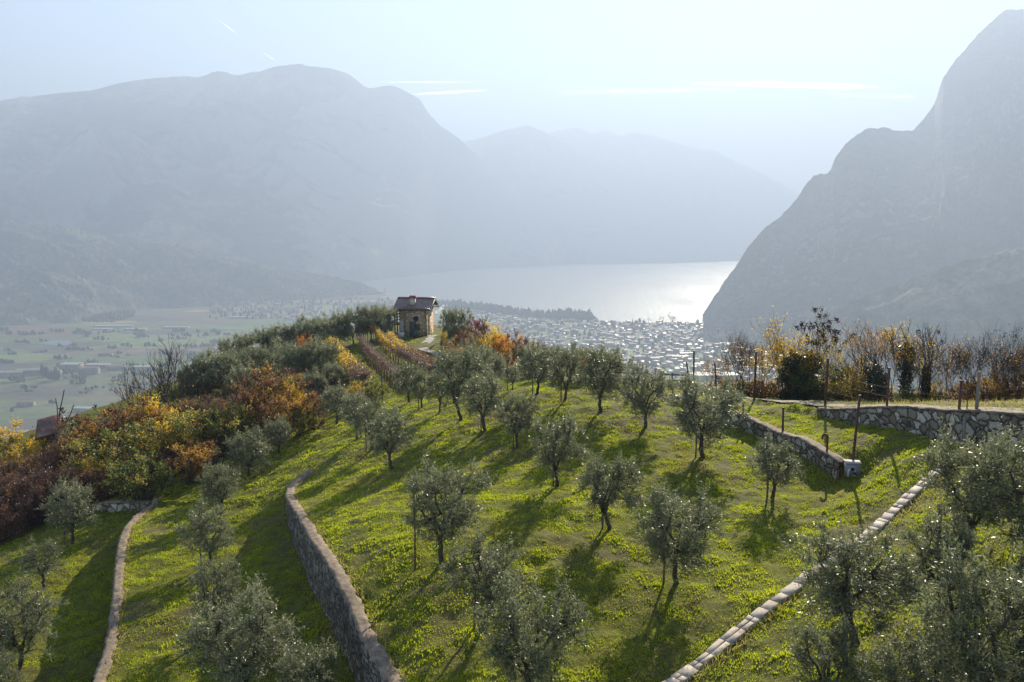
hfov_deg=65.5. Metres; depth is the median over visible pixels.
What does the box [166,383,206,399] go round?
bush
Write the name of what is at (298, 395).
bush
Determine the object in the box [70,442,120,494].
bush
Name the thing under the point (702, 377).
farm building
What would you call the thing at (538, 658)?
olive tree
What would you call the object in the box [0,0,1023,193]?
sky
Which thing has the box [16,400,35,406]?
farm building
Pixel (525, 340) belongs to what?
bush
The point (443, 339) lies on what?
bush
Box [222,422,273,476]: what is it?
olive tree
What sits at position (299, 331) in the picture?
olive tree
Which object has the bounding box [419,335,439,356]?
path
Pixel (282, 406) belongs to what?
bush
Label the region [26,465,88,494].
bramble bush
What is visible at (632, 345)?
house
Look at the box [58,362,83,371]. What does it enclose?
farm building
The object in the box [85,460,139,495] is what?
bramble bush
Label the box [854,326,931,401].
wild tree
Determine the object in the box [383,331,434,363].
vine row
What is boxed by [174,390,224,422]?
bramble bush
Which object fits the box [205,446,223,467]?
olive tree
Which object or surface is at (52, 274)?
hill
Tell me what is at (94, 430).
bramble bush
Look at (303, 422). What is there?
bush
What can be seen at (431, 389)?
olive tree
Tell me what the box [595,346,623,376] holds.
olive tree
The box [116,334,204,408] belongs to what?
bare bush
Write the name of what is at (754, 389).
metal post
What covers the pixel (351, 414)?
olive tree
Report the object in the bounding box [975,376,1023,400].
bush
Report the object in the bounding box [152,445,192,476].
bramble bush
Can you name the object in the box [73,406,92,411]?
farm building
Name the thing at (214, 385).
bush
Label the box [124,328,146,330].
greenhouse
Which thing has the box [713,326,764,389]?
wild tree
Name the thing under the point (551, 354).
olive tree
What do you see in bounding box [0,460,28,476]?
bush
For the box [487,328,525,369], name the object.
bush
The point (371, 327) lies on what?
vine row
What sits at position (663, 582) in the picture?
tree stake
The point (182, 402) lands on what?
bush
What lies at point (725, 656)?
stone walls
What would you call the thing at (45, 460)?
bramble bush
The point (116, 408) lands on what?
bare bush
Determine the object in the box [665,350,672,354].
house
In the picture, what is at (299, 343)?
bush
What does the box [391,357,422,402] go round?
olive tree
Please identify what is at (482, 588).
olive tree
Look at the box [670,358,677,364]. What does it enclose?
house
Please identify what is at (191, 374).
olive tree
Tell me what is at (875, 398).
bush
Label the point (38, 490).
bramble bush
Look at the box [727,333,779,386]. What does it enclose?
wild tree
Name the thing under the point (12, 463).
bramble bush
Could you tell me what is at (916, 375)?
wild tree
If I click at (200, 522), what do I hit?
olive tree
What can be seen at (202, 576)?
olive tree
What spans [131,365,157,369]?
farm building
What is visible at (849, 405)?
path
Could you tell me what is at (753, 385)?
bush
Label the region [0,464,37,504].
bramble bush
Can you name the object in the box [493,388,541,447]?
olive tree
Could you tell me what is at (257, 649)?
olive tree
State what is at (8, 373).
farm building
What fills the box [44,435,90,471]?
bush
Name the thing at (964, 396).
bush
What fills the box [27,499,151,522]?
stone wall
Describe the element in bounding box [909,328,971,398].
wild tree
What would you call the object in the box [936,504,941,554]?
wooden post
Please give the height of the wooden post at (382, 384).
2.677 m
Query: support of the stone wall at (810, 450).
on the ground at (458, 667)
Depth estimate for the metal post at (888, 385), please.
35.10 m
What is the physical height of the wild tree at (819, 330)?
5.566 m
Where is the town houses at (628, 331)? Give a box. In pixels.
[210,296,778,360]
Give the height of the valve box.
0.624 m
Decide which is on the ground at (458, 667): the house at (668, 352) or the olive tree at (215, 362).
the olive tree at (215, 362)
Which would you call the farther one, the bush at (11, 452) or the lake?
the lake
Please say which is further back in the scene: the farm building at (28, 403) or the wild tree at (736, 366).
the farm building at (28, 403)
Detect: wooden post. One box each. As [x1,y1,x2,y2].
[381,373,382,400]
[842,569,851,640]
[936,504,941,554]
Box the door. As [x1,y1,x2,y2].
[409,321,415,335]
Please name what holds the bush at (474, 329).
on the ground at (458, 667)
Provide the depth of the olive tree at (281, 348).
86.36 m
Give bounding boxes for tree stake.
[413,493,415,569]
[473,575,475,628]
[602,476,603,529]
[662,541,665,585]
[695,434,696,457]
[766,466,768,498]
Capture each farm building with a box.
[0,371,23,376]
[15,368,40,374]
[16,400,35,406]
[42,369,61,376]
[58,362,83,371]
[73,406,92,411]
[78,366,99,374]
[85,363,110,367]
[98,352,112,355]
[107,365,125,369]
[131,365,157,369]
[689,372,739,379]
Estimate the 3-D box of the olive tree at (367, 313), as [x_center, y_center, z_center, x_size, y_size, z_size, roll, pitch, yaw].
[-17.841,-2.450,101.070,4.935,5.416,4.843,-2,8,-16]
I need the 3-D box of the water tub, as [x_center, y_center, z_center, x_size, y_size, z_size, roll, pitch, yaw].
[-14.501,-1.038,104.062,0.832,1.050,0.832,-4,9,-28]
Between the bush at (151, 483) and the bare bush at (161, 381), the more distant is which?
the bare bush at (161, 381)
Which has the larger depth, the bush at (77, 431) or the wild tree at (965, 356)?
the bush at (77, 431)
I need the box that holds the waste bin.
[412,329,417,337]
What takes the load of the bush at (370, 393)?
on the ground at (458, 667)
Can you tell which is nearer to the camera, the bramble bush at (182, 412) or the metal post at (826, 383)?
the metal post at (826, 383)
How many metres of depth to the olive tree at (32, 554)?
37.28 m
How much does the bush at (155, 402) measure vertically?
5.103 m
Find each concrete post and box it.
[961,417,966,445]
[975,371,980,408]
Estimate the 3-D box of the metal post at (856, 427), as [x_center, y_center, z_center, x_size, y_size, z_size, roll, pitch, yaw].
[14.028,3.867,32.497,0.249,3.380,0.124,0,8,0]
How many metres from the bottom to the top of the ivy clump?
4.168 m
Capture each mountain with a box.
[0,64,586,281]
[464,125,742,259]
[549,127,799,254]
[703,9,1023,333]
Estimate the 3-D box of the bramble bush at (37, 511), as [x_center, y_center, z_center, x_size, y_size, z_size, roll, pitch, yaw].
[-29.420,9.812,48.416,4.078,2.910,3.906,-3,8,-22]
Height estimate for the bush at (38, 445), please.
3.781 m
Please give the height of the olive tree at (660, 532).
3.861 m
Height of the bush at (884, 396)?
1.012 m
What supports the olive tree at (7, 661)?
on the ground at (458, 667)
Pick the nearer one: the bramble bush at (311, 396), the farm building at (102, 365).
the bramble bush at (311, 396)
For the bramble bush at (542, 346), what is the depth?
63.23 m
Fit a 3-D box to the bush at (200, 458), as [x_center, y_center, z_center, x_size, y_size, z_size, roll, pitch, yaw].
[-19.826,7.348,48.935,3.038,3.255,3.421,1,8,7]
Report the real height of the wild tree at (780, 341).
6.542 m
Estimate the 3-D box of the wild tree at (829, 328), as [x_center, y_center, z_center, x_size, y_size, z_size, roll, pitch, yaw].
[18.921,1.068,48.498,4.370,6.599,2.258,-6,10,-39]
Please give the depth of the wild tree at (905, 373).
42.44 m
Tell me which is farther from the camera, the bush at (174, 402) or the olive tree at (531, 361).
the bush at (174, 402)
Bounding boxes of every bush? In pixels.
[0,415,37,468]
[0,452,49,482]
[0,452,73,487]
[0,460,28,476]
[0,461,33,488]
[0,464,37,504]
[0,484,39,541]
[0,486,27,502]
[0,508,34,539]
[1,464,74,504]
[1,479,53,525]
[2,488,49,530]
[14,454,49,477]
[16,425,62,458]
[16,478,64,524]
[22,453,64,482]
[22,461,94,512]
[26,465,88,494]
[33,441,59,458]
[41,434,84,457]
[41,451,88,466]
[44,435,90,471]
[44,439,124,466]
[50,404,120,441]
[52,413,127,454]
[53,462,130,502]
[58,477,99,503]
[59,420,171,488]
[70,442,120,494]
[70,448,134,466]
[82,422,118,445]
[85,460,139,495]
[87,393,172,448]
[91,392,136,425]
[94,445,177,505]
[112,463,154,485]
[113,360,169,427]
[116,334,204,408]
[119,449,176,483]
[125,389,181,438]
[132,413,200,468]
[139,405,240,465]
[152,388,181,408]
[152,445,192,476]
[156,402,184,420]
[161,398,188,407]
[163,438,217,485]
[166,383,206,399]
[168,398,199,407]
[168,404,205,424]
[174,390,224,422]
[191,405,241,458]
[194,375,225,398]
[205,400,271,455]
[206,385,233,400]
[215,382,238,400]
[215,390,256,428]
[223,380,269,437]
[228,387,261,405]
[229,361,310,437]
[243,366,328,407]
[250,387,305,439]
[269,373,313,418]
[270,366,309,384]
[281,372,301,392]
[281,405,320,436]
[296,330,311,349]
[298,389,330,429]
[300,389,319,411]
[307,369,349,392]
[307,379,332,397]
[345,379,371,406]
[355,378,389,402]
[439,332,447,348]
[450,333,463,346]
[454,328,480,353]
[466,316,489,347]
[474,319,500,361]
[486,324,510,364]
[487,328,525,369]
[509,335,531,369]
[525,339,557,373]
[709,374,738,392]
[721,376,770,397]
[744,377,772,398]
[748,377,786,398]
[766,382,781,397]
[771,358,844,400]
[799,363,883,400]
[807,378,851,400]
[827,366,895,400]
[865,386,897,399]
[876,392,896,401]
[890,390,912,401]
[891,386,932,401]
[912,380,951,400]
[920,390,950,401]
[943,369,1023,400]
[947,387,975,399]
[953,389,975,400]
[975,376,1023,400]
[985,362,1023,399]
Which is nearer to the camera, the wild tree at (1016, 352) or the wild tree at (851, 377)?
the wild tree at (1016, 352)
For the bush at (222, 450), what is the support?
on the ground at (458, 667)
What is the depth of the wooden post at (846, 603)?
18.65 m
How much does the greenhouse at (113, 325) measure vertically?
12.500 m
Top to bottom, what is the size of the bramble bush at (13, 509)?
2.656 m
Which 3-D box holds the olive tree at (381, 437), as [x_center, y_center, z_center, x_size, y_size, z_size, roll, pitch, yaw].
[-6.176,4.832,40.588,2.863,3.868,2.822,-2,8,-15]
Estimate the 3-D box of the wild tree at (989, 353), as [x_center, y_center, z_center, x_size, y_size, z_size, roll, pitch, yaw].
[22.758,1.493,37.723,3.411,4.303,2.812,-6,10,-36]
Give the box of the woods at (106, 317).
[82,309,135,321]
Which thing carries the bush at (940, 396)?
on the ground at (458, 667)
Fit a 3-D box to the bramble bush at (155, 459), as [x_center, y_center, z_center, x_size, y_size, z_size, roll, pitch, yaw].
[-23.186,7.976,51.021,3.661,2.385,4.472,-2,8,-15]
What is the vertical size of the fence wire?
2.046 m
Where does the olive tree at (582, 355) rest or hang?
on the ground at (458, 667)
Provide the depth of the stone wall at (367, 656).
27.05 m
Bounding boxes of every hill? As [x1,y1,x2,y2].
[0,219,385,325]
[739,248,1023,391]
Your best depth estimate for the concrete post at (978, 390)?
29.51 m
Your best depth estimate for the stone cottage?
105.28 m
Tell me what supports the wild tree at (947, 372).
on the ground at (458, 667)
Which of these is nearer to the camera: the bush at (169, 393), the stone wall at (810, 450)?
the stone wall at (810, 450)
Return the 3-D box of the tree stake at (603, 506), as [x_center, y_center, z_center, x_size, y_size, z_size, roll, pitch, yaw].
[3.289,6.009,28.814,0.092,2.301,0.064,-6,10,-35]
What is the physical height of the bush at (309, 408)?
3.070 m
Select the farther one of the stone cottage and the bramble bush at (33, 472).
the stone cottage
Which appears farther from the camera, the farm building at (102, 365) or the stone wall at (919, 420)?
the farm building at (102, 365)
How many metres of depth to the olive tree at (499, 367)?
60.05 m
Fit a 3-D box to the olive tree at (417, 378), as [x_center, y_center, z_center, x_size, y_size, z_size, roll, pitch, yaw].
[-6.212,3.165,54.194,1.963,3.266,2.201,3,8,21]
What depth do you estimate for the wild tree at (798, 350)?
51.33 m
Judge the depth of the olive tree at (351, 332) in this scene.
98.47 m
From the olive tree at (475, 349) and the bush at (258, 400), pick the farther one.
the olive tree at (475, 349)
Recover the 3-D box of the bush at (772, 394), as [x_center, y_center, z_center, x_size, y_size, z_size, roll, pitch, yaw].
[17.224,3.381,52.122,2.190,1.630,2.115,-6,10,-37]
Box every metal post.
[693,351,694,380]
[714,363,716,392]
[753,352,757,399]
[782,407,784,430]
[824,358,829,405]
[852,395,861,459]
[886,368,890,405]
[958,380,962,408]
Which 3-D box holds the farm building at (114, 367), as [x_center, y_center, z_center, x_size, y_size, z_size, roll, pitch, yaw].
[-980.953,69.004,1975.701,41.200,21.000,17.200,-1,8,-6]
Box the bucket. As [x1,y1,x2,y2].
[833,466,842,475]
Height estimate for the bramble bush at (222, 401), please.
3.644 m
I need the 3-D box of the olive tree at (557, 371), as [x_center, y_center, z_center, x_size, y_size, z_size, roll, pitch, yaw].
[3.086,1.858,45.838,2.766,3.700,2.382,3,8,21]
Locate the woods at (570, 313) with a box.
[435,298,597,321]
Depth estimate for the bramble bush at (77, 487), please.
47.87 m
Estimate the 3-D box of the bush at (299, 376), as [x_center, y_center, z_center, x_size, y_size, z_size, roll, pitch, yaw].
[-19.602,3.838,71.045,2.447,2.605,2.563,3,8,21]
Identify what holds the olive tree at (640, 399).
on the ground at (458, 667)
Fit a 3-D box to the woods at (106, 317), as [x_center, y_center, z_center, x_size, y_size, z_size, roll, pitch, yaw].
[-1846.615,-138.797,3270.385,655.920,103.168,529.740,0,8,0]
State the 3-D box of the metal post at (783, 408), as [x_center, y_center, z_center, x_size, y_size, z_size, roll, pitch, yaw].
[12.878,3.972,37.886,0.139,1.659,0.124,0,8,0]
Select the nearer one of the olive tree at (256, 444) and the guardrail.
the olive tree at (256, 444)
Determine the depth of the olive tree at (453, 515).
25.97 m
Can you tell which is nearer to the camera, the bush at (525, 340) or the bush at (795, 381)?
the bush at (795, 381)
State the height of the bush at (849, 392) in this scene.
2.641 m
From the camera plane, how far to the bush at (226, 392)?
71.36 m
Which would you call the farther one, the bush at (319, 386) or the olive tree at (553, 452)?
the bush at (319, 386)
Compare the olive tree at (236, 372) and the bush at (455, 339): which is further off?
the bush at (455, 339)
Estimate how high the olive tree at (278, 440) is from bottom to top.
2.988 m
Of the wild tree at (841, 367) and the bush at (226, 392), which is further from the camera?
the bush at (226, 392)
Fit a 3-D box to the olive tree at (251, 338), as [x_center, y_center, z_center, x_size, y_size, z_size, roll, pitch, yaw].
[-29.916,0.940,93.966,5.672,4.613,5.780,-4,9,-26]
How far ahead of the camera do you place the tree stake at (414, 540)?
26.50 m
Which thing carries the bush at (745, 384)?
on the ground at (458, 667)
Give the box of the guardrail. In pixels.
[570,372,686,384]
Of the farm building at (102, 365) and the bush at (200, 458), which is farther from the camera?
the farm building at (102, 365)
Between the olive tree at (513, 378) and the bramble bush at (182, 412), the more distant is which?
the bramble bush at (182, 412)
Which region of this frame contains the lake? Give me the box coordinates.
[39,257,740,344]
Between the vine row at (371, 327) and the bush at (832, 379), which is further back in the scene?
the vine row at (371, 327)
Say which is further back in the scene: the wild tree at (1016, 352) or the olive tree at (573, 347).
the olive tree at (573, 347)
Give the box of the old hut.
[35,414,65,456]
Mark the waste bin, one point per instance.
(414, 333)
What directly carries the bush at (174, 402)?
on the ground at (458, 667)
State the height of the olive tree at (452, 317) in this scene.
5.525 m
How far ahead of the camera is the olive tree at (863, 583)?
18.19 m
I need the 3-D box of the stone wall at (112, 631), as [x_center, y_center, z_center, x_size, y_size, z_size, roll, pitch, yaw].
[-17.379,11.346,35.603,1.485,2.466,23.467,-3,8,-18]
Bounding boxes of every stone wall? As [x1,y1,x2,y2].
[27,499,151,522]
[93,497,161,681]
[285,469,406,681]
[662,463,952,681]
[674,395,844,478]
[817,405,1023,453]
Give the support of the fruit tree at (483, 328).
on the ground at (458, 667)
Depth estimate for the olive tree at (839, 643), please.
16.52 m
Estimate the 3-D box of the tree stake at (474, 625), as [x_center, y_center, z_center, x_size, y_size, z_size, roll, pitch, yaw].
[-1.084,7.695,23.047,0.092,1.902,0.064,-6,10,-35]
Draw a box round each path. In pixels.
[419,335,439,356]
[744,397,1023,410]
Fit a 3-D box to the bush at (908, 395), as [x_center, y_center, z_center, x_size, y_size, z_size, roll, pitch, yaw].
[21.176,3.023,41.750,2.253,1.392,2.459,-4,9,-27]
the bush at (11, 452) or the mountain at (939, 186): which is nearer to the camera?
the bush at (11, 452)
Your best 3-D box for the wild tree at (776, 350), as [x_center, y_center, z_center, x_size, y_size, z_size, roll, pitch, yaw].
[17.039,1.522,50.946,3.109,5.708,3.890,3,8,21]
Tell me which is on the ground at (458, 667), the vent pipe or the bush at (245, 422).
the bush at (245, 422)
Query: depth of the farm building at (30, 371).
1928.32 m
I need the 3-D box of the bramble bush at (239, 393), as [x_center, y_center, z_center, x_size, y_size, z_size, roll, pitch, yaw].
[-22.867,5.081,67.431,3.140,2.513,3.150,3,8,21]
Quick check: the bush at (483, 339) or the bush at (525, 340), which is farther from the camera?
the bush at (483, 339)
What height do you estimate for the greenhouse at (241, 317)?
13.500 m
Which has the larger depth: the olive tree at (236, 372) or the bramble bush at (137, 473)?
the olive tree at (236, 372)
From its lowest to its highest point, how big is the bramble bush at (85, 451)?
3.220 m
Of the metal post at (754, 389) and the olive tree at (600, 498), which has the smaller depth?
the olive tree at (600, 498)
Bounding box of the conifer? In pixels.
[40,365,44,375]
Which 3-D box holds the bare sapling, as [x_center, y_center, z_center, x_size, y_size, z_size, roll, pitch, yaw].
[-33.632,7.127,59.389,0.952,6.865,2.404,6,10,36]
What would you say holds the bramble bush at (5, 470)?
on the ground at (458, 667)
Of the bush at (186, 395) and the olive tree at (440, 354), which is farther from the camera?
the bush at (186, 395)
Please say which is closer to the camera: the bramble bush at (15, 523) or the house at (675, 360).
the bramble bush at (15, 523)
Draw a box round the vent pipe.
[821,433,828,450]
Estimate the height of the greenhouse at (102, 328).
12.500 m
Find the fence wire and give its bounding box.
[827,374,956,407]
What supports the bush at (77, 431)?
on the ground at (458, 667)
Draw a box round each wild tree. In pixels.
[696,353,735,380]
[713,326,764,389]
[721,349,753,386]
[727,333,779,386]
[738,334,806,387]
[749,305,815,399]
[750,340,775,386]
[757,319,797,398]
[794,306,855,380]
[795,321,851,378]
[796,332,834,390]
[810,333,867,382]
[829,354,877,399]
[833,317,887,401]
[835,336,874,397]
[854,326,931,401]
[866,326,926,401]
[879,316,919,401]
[892,323,954,401]
[896,331,964,397]
[903,334,970,399]
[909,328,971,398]
[913,359,962,399]
[931,332,997,390]
[945,319,1021,398]
[952,333,1016,400]
[976,321,1023,398]
[986,327,1023,391]
[986,341,1023,393]
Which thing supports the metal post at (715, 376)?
on the ground at (458, 667)
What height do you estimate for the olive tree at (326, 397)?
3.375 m
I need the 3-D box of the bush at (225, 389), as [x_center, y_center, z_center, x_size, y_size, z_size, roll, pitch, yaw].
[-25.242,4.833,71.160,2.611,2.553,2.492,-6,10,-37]
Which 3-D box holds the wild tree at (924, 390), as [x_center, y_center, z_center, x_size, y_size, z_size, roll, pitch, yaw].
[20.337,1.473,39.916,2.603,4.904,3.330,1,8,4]
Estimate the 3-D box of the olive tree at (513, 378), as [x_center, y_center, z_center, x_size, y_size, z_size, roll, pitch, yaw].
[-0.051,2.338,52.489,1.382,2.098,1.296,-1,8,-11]
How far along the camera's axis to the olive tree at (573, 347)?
54.71 m
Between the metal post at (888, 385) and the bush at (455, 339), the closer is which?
the metal post at (888, 385)
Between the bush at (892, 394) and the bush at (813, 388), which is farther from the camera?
the bush at (813, 388)
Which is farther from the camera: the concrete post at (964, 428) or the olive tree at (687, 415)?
the olive tree at (687, 415)
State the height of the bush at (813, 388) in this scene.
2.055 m
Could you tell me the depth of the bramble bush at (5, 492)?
47.99 m
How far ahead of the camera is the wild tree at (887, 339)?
43.19 m
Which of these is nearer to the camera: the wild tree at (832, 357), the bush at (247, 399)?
the wild tree at (832, 357)
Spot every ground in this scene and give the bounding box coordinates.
[0,294,971,438]
[0,325,1023,681]
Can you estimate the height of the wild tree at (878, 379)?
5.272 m
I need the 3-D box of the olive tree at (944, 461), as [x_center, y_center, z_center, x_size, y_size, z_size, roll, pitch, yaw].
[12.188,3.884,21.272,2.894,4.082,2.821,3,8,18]
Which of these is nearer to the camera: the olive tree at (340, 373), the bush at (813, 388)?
the bush at (813, 388)
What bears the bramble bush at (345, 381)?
on the ground at (458, 667)
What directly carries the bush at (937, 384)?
on the ground at (458, 667)
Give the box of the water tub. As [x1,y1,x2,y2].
[398,329,403,336]
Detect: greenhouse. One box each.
[92,328,112,329]
[93,325,133,326]
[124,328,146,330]
[162,326,189,328]
[226,316,257,318]
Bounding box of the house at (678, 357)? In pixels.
[672,355,681,359]
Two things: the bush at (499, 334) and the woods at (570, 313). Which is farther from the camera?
the woods at (570, 313)
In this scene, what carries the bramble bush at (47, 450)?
on the ground at (458, 667)
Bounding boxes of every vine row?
[322,335,375,386]
[355,325,378,342]
[356,335,400,393]
[374,328,437,383]
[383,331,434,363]
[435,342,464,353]
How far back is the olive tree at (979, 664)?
14.16 m
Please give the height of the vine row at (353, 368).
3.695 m
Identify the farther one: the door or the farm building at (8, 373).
the farm building at (8, 373)
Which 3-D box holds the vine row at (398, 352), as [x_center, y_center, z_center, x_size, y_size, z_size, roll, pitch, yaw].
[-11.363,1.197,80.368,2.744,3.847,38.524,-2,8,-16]
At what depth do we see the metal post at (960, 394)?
30.46 m
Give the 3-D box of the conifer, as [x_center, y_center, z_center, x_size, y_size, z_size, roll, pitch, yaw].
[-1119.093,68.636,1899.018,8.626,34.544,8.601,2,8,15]
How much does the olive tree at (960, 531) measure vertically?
2.833 m
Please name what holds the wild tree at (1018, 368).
on the ground at (458, 667)
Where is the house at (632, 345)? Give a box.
[629,343,636,347]
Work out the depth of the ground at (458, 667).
30.59 m
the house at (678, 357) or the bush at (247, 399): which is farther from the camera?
the house at (678, 357)
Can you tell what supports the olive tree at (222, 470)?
on the ground at (458, 667)
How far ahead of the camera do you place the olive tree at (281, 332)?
94.97 m
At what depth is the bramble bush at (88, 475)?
47.79 m
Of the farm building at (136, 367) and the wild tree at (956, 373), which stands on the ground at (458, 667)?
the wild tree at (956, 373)
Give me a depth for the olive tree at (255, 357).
81.18 m
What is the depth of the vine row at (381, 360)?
74.75 m
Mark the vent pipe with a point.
(827, 439)
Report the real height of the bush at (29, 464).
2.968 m
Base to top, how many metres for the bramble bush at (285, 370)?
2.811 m
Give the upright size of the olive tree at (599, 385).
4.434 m
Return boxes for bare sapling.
[52,390,73,449]
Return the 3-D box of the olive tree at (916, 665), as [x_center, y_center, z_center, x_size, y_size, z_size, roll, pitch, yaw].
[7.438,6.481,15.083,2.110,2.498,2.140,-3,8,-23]
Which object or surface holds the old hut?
on the ground at (458, 667)
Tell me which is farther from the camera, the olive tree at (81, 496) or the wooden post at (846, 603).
the olive tree at (81, 496)
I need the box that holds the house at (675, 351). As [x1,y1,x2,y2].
[672,348,678,354]
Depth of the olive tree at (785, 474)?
30.75 m
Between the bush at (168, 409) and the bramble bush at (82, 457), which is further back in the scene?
the bush at (168, 409)
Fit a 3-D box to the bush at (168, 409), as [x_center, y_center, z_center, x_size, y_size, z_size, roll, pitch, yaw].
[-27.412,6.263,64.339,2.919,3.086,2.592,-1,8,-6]
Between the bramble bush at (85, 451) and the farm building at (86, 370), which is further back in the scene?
the farm building at (86, 370)
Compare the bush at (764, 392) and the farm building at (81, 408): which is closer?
the bush at (764, 392)
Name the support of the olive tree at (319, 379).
on the ground at (458, 667)
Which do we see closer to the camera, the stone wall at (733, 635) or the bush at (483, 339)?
the stone wall at (733, 635)
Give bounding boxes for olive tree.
[0,566,69,672]
[0,644,30,681]
[14,533,69,587]
[36,473,102,544]
[172,494,237,566]
[172,571,309,681]
[175,345,254,396]
[175,359,216,397]
[183,548,247,627]
[194,459,240,508]
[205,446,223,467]
[216,331,255,358]
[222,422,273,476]
[223,360,262,393]
[228,340,284,375]
[232,330,281,359]
[254,319,306,355]
[255,335,298,371]
[260,411,293,453]
[274,342,322,374]
[275,631,346,681]
[279,314,323,346]
[291,331,346,374]
[295,364,331,397]
[301,315,345,343]
[315,381,351,423]
[321,360,349,393]
[322,309,353,343]
[333,305,366,343]
[336,388,374,438]
[347,392,390,449]
[353,302,388,341]
[363,401,418,469]
[370,302,398,337]
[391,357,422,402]
[400,449,500,564]
[405,367,433,407]
[423,369,450,412]
[430,338,490,420]
[432,344,471,376]
[437,305,472,342]
[439,519,528,629]
[454,340,494,375]
[455,364,510,430]
[460,563,596,681]
[472,345,506,380]
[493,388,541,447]
[503,361,521,389]
[514,341,541,376]
[515,337,552,394]
[527,407,594,486]
[534,345,561,378]
[544,343,583,400]
[553,339,588,372]
[570,345,599,377]
[572,337,640,411]
[573,449,650,529]
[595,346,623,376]
[615,359,681,426]
[621,475,731,587]
[653,364,751,457]
[742,428,806,498]
[777,513,935,644]
[779,613,870,681]
[851,617,951,681]
[894,498,986,606]
[905,524,1023,681]
[911,414,1023,552]
[958,425,1023,573]
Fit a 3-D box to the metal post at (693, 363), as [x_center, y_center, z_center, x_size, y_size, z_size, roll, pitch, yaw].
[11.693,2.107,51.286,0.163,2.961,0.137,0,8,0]
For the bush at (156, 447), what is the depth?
52.02 m
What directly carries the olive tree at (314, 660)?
on the ground at (458, 667)
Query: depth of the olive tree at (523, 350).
61.20 m
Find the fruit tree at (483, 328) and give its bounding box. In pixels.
[474,317,489,353]
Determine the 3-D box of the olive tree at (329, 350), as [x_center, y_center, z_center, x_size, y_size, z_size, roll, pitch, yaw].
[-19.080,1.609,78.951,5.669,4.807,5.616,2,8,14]
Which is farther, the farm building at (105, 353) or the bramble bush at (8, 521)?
the farm building at (105, 353)
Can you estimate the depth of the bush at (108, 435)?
51.27 m
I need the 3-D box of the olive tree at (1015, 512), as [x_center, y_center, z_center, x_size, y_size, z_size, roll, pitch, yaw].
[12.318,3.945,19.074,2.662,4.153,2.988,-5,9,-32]
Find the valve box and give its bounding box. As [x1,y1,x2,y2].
[844,459,861,477]
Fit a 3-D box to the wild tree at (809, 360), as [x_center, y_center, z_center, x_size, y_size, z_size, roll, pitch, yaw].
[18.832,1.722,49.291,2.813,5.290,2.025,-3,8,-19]
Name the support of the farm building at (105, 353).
on the valley ground at (46, 390)
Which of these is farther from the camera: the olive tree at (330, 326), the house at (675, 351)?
the house at (675, 351)
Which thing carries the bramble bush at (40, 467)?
on the ground at (458, 667)
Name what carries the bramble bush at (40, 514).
on the ground at (458, 667)
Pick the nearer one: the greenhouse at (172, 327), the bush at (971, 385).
the bush at (971, 385)
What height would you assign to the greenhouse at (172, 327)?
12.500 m
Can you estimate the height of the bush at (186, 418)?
4.370 m
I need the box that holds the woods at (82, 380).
[0,296,816,411]
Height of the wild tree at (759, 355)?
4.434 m
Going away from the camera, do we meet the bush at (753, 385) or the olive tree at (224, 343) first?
the bush at (753, 385)
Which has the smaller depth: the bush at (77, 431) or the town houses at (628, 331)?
the bush at (77, 431)
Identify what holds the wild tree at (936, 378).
on the ground at (458, 667)
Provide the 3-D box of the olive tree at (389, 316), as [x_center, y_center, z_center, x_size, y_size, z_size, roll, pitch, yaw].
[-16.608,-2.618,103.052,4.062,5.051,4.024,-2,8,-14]
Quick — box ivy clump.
[774,347,822,399]
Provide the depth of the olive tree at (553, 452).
33.04 m
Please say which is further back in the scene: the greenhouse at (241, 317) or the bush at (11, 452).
the greenhouse at (241, 317)
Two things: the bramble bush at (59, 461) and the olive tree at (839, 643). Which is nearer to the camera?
the olive tree at (839, 643)
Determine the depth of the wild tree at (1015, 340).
37.05 m
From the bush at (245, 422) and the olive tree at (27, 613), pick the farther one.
the bush at (245, 422)
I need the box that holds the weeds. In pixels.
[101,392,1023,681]
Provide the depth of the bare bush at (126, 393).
68.69 m
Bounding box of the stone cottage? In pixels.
[393,295,439,335]
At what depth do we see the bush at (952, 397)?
39.45 m

